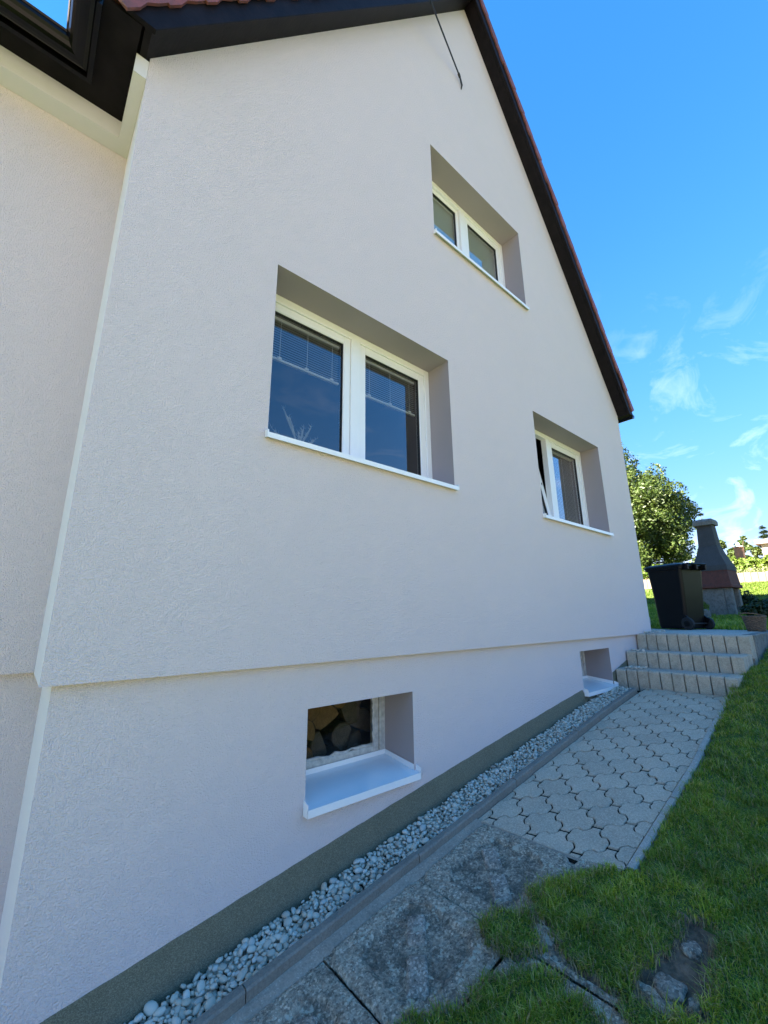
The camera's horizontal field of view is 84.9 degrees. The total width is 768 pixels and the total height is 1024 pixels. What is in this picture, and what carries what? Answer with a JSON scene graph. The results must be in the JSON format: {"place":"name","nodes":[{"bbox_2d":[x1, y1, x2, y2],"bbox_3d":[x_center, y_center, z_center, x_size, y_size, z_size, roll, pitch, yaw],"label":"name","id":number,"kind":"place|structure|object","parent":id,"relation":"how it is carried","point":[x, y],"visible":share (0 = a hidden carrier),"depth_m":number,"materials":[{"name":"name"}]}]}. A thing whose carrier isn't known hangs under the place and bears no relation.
{"place":"outdoors","nodes":[
{"label":"outdoors","id":0,"kind":"place"},
{"bbox_2d":[26,0,767,570],"label":"sky","id":1,"kind":"structure","parent":0,"point":[647,120],"materials":[{"name":"blue"}]},
{"bbox_2d":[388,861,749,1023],"bbox_3d":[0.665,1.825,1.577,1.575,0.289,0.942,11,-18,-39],"label":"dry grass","id":2,"kind":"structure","parent":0,"point":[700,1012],"depth_m":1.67,"materials":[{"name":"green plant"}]},
{"bbox_2d":[388,779,767,1023],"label":"lawn grass","id":3,"kind":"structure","parent":0,"point":[745,834],"depth_m":1.84,"materials":[{"name":"green plant"}]},
{"bbox_2d":[394,589,767,1023],"bbox_3d":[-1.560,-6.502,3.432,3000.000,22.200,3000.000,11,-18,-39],"label":"ground","id":4,"kind":"structure","parent":0,"point":[680,967],"depth_m":1.82,"materials":[{"name":"green plant"}]},
{"bbox_2d":[0,0,650,1023],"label":"house","id":5,"kind":"structure","parent":4,"relation":"on","point":[228,228],"depth_m":2.67,"materials":[{"name":"paint"}]},
{"bbox_2d":[270,405,317,443],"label":"dried plumes","id":6,"kind":"object","parent":5,"relation":"in","point":[293,432],"visible":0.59,"depth_m":3.31,"materials":[{"name":"grey plant"}]},
{"bbox_2d":[306,746,312,758],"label":"firewood log","id":7,"kind":"object","parent":5,"relation":"on","point":[309,753],"visible":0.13,"depth_m":2.87,"materials":[{"name":"brown wood"}]},
{"bbox_2d":[307,719,314,741],"bbox_3d":[-0.662,1.533,2.997,0.333,0.153,0.171,-9,-16,41],"label":"firewood log","id":8,"kind":"object","parent":7,"relation":"on","point":[310,731],"visible":0.32,"depth_m":2.92,"materials":[{"name":"brown wood"}]},
{"bbox_2d":[308,707,320,720],"bbox_3d":[-0.649,1.413,3.083,0.226,0.221,0.332,11,-19,-40],"label":"firewood log","id":9,"kind":"object","parent":8,"relation":"on","point":[313,713],"visible":0.13,"depth_m":2.98,"materials":[{"name":"brown wood"}]},
{"bbox_2d":[307,730,326,756],"bbox_3d":[-0.579,1.694,3.068,0.332,0.214,0.148,-16,-21,42],"label":"firewood log","id":10,"kind":"object","parent":7,"relation":"on","point":[317,746],"visible":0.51,"depth_m":2.96,"materials":[{"name":"brown wood"}]},
{"bbox_2d":[312,705,338,729],"bbox_3d":[-0.525,1.518,3.166,0.227,0.181,0.332,11,-22,-38],"label":"firewood log","id":11,"kind":"object","parent":10,"relation":"on","point":[327,715],"visible":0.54,"depth_m":3.04,"materials":[{"name":"brown wood"}]},
{"bbox_2d":[331,703,346,708],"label":"firewood log","id":12,"kind":"object","parent":11,"relation":"on","point":[339,706],"visible":0.15,"depth_m":3.12,"materials":[{"name":"brown wood"}]},
{"bbox_2d":[325,728,361,750],"bbox_3d":[-0.345,1.779,3.321,0.332,0.130,0.168,-14,-19,42],"label":"firewood log","id":13,"kind":"object","parent":5,"relation":"on","point":[354,739],"visible":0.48,"depth_m":3.22,"materials":[{"name":"brown wood"}]},
{"bbox_2d":[315,719,350,750],"bbox_3d":[-0.400,1.700,3.229,0.164,0.190,0.332,8,-19,-31],"label":"firewood log","id":14,"kind":"object","parent":13,"relation":"on","point":[335,733],"visible":0.84,"depth_m":3.11,"materials":[{"name":"brown wood"}]},
{"bbox_2d":[350,707,369,731],"bbox_3d":[-0.286,1.659,3.393,0.253,0.183,0.332,11,-19,-39],"label":"firewood log","id":15,"kind":"object","parent":13,"relation":"on","point":[363,722],"visible":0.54,"depth_m":3.29,"materials":[{"name":"brown wood"}]},
{"bbox_2d":[335,701,359,723],"bbox_3d":[-0.348,1.569,3.342,0.180,0.186,0.332,8,-21,-32],"label":"firewood log","id":16,"kind":"object","parent":15,"relation":"on","point":[349,712],"visible":0.49,"depth_m":3.21,"materials":[{"name":"brown wood"}]},
{"bbox_2d":[265,294,459,489],"bbox_3d":[-0.159,-0.928,3.439,1.807,1.320,0.403,11,-18,-39],"label":"window","id":17,"kind":"structure","parent":5,"relation":"in","point":[354,350],"depth_m":3.52,"materials":[{"name":"white plastic"}]},
{"bbox_2d":[303,696,421,819],"bbox_3d":[-0.225,1.516,2.804,0.894,0.570,0.424,11,-18,-39],"label":"basement window","id":18,"kind":"structure","parent":5,"relation":"in","point":[338,779],"depth_m":2.79,"materials":[{"name":"white plastic"}]},
{"bbox_2d":[429,0,462,89],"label":"overhead cable","id":19,"kind":"object","parent":5,"relation":"attached to","point":[458,74],"visible":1,"depth_m":5.07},
{"bbox_2d":[432,181,529,310],"bbox_3d":[1.065,-3.286,5.125,1.757,1.249,0.403,11,-18,-39],"label":"window","id":20,"kind":"structure","parent":5,"relation":"in","point":[452,224],"depth_m":5.29,"materials":[{"name":"white plastic"}]},
{"bbox_2d":[535,430,613,535],"bbox_3d":[2.280,-0.393,5.551,1.787,1.323,0.562,11,-18,-39],"label":"window","id":21,"kind":"structure","parent":5,"relation":"in","point":[550,503],"depth_m":5.78,"materials":[{"name":"white plastic"}]},
{"bbox_2d":[580,651,618,696],"bbox_3d":[2.379,1.864,5.002,0.800,0.483,0.424,11,-18,-39],"label":"basement window","id":22,"kind":"structure","parent":5,"relation":"in","point":[593,686],"depth_m":5.04,"materials":[{"name":"white plastic"}]},
{"bbox_2d":[124,629,665,1023],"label":"pebble strip","id":23,"kind":"object","parent":4,"relation":"on","point":[220,979],"visible":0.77,"depth_m":2.28,"materials":[{"name":"gravel"}]},
{"bbox_2d":[190,688,636,1023],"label":"kerb","id":24,"kind":"structure","parent":4,"relation":"on","point":[225,1008],"depth_m":2.20,"materials":[{"name":"concrete"}]},
{"bbox_2d":[222,818,680,1023],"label":"slab path","id":25,"kind":"structure","parent":4,"relation":"on","point":[404,940],"depth_m":1.89,"materials":[{"name":"grey stone"}]},
{"bbox_2d":[622,444,702,567],"bbox_3d":[15.443,0.227,27.944,9.378,10.195,8.888,11,-18,-39],"label":"garden tree","id":26,"kind":"object","parent":4,"relation":"on","point":[662,517],"visible":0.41,"depth_m":25.11,"materials":[{"name":"green plant"}]},
{"bbox_2d":[652,972,687,1004],"bbox_3d":[1.074,1.794,1.576,0.121,0.052,0.110,11,-18,-39],"label":"field stone","id":27,"kind":"object","parent":4,"relation":"on","point":[663,982],"visible":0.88,"depth_m":1.56,"materials":[{"name":"grey stone"}]},
{"bbox_2d":[626,702,725,874],"bbox_3d":[2.420,1.952,3.196,3.097,0.646,0.072,12,-19,-41],"label":"path edging","id":28,"kind":"object","parent":4,"relation":"on","point":[647,839],"visible":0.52,"depth_m":2.68,"materials":[{"name":"concrete"}]},
{"bbox_2d":[670,528,697,562],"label":"tree","id":29,"kind":"object","parent":4,"relation":"on","point":[690,558],"visible":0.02,"depth_m":43.59,"materials":[{"name":"green plant"}]},
{"bbox_2d":[616,633,757,699],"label":"garden steps","id":30,"kind":"structure","parent":4,"relation":"on","point":[704,664],"depth_m":4.94,"materials":[{"name":"concrete"}]},
{"bbox_2d":[680,940,702,959],"bbox_3d":[1.254,1.786,1.710,0.099,0.040,0.073,11,-18,-39],"label":"field stone","id":31,"kind":"object","parent":4,"relation":"on","point":[691,949],"visible":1,"depth_m":1.70,"materials":[{"name":"grey stone"}]},
{"bbox_2d":[688,994,702,1015],"bbox_3d":[1.121,1.771,1.509,0.093,0.029,0.041,11,-18,-39],"label":"field stone","id":32,"kind":"object","parent":4,"relation":"on","point":[693,1002],"visible":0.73,"depth_m":1.50,"materials":[{"name":"grey stone"}]},
{"bbox_2d":[643,571,767,588],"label":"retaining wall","id":33,"kind":"structure","parent":4,"relation":"on","point":[752,576],"depth_m":19.05,"materials":[{"name":"white concrete"}]},
{"bbox_2d":[645,581,767,604],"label":"lawn grass","id":34,"kind":"structure","parent":4,"relation":"on","point":[759,589],"depth_m":15.20,"materials":[{"name":"green plant"}]},
{"bbox_2d":[647,603,767,629],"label":"lawn grass","id":35,"kind":"structure","parent":4,"relation":"on","point":[729,621],"depth_m":7.91,"materials":[{"name":"green plant"}]},
{"bbox_2d":[703,602,711,616],"bbox_3d":[6.572,2.087,8.854,0.300,0.418,0.503,11,-18,-39],"label":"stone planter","id":36,"kind":"object","parent":4,"relation":"on","point":[707,612],"visible":0.13,"depth_m":8.68,"materials":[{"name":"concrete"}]},
{"bbox_2d":[651,629,767,661],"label":"landing","id":37,"kind":"object","parent":4,"relation":"on","point":[760,639],"visible":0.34,"depth_m":5.53,"materials":[{"name":"concrete"}]},
{"bbox_2d":[644,562,714,629],"bbox_3d":[5.040,1.433,7.146,0.622,1.095,0.745,5,-15,-21],"label":"wheelie bin","id":38,"kind":"object","parent":37,"relation":"on","point":[677,591],"visible":0.99,"depth_m":6.98,"materials":[{"name":"plastic"}]},
{"bbox_2d":[739,613,766,631],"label":"wicker basket","id":39,"kind":"object","parent":37,"relation":"on","point":[755,623],"visible":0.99,"depth_m":5.95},
{"bbox_2d":[738,598,767,616],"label":"shrub","id":40,"kind":"object","parent":39,"relation":"in","point":[756,606],"visible":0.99,"depth_m":7.97,"materials":[{"name":"green plant"}]},
{"bbox_2d":[692,518,742,615],"bbox_3d":[7.438,1.239,9.469,0.774,2.165,0.705,10,-18,-36],"label":"garden fireplace","id":41,"kind":"object","parent":4,"relation":"on","point":[722,586],"visible":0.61,"depth_m":9.21,"materials":[{"name":"concrete"}]},
{"bbox_2d":[687,649,767,802],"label":"lawn grass","id":42,"kind":"structure","parent":4,"relation":"on","point":[747,741],"depth_m":3.26,"materials":[{"name":"green plant"}]},
{"bbox_2d":[733,543,747,559],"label":"chimney house","id":43,"kind":"structure","parent":4,"relation":"on","point":[739,551],"depth_m":31.21,"materials":[{"name":"brick"}]},
{"bbox_2d":[719,535,762,559],"bbox_3d":[30.044,4.101,35.573,3.545,4.132,3.657,11,-18,-39],"label":"tree","id":44,"kind":"object","parent":4,"relation":"on","point":[755,551],"visible":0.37,"depth_m":34.92,"materials":[{"name":"green plant"}]},
{"bbox_2d":[741,590,759,604],"bbox_3d":[8.419,2.093,9.819,0.588,0.511,0.633,11,-18,-39],"label":"shrub","id":45,"kind":"object","parent":4,"relation":"on","point":[746,598],"visible":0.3,"depth_m":9.69,"materials":[{"name":"green plant"}]},
{"bbox_2d":[754,539,767,554],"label":"house","id":46,"kind":"structure","parent":4,"relation":"on","point":[762,544],"depth_m":32.94,"materials":[{"name":"white paint"}]},
{"bbox_2d":[757,525,767,557],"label":"conifer","id":47,"kind":"object","parent":4,"relation":"on","point":[764,536],"visible":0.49,"depth_m":35.44,"materials":[{"name":"green plant"}]},
{"bbox_2d":[478,688,726,875],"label":"paved path","id":48,"kind":"structure","parent":0,"point":[601,791],"depth_m":3.00,"materials":[{"name":"concrete"}]},
{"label":"bank","id":49,"kind":"structure","parent":0,"visible":0},
{"bbox_2d":[641,554,767,579],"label":"hedge","id":50,"kind":"object","parent":49,"relation":"on","point":[744,563],"visible":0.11,"depth_m":20.06,"materials":[{"name":"green plant"}]},
{"bbox_2d":[736,567,767,572],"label":"ground cover","id":51,"kind":"object","parent":49,"relation":"on","point":[753,569],"visible":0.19,"depth_m":19.26,"materials":[{"name":"green plant"}]}
]}

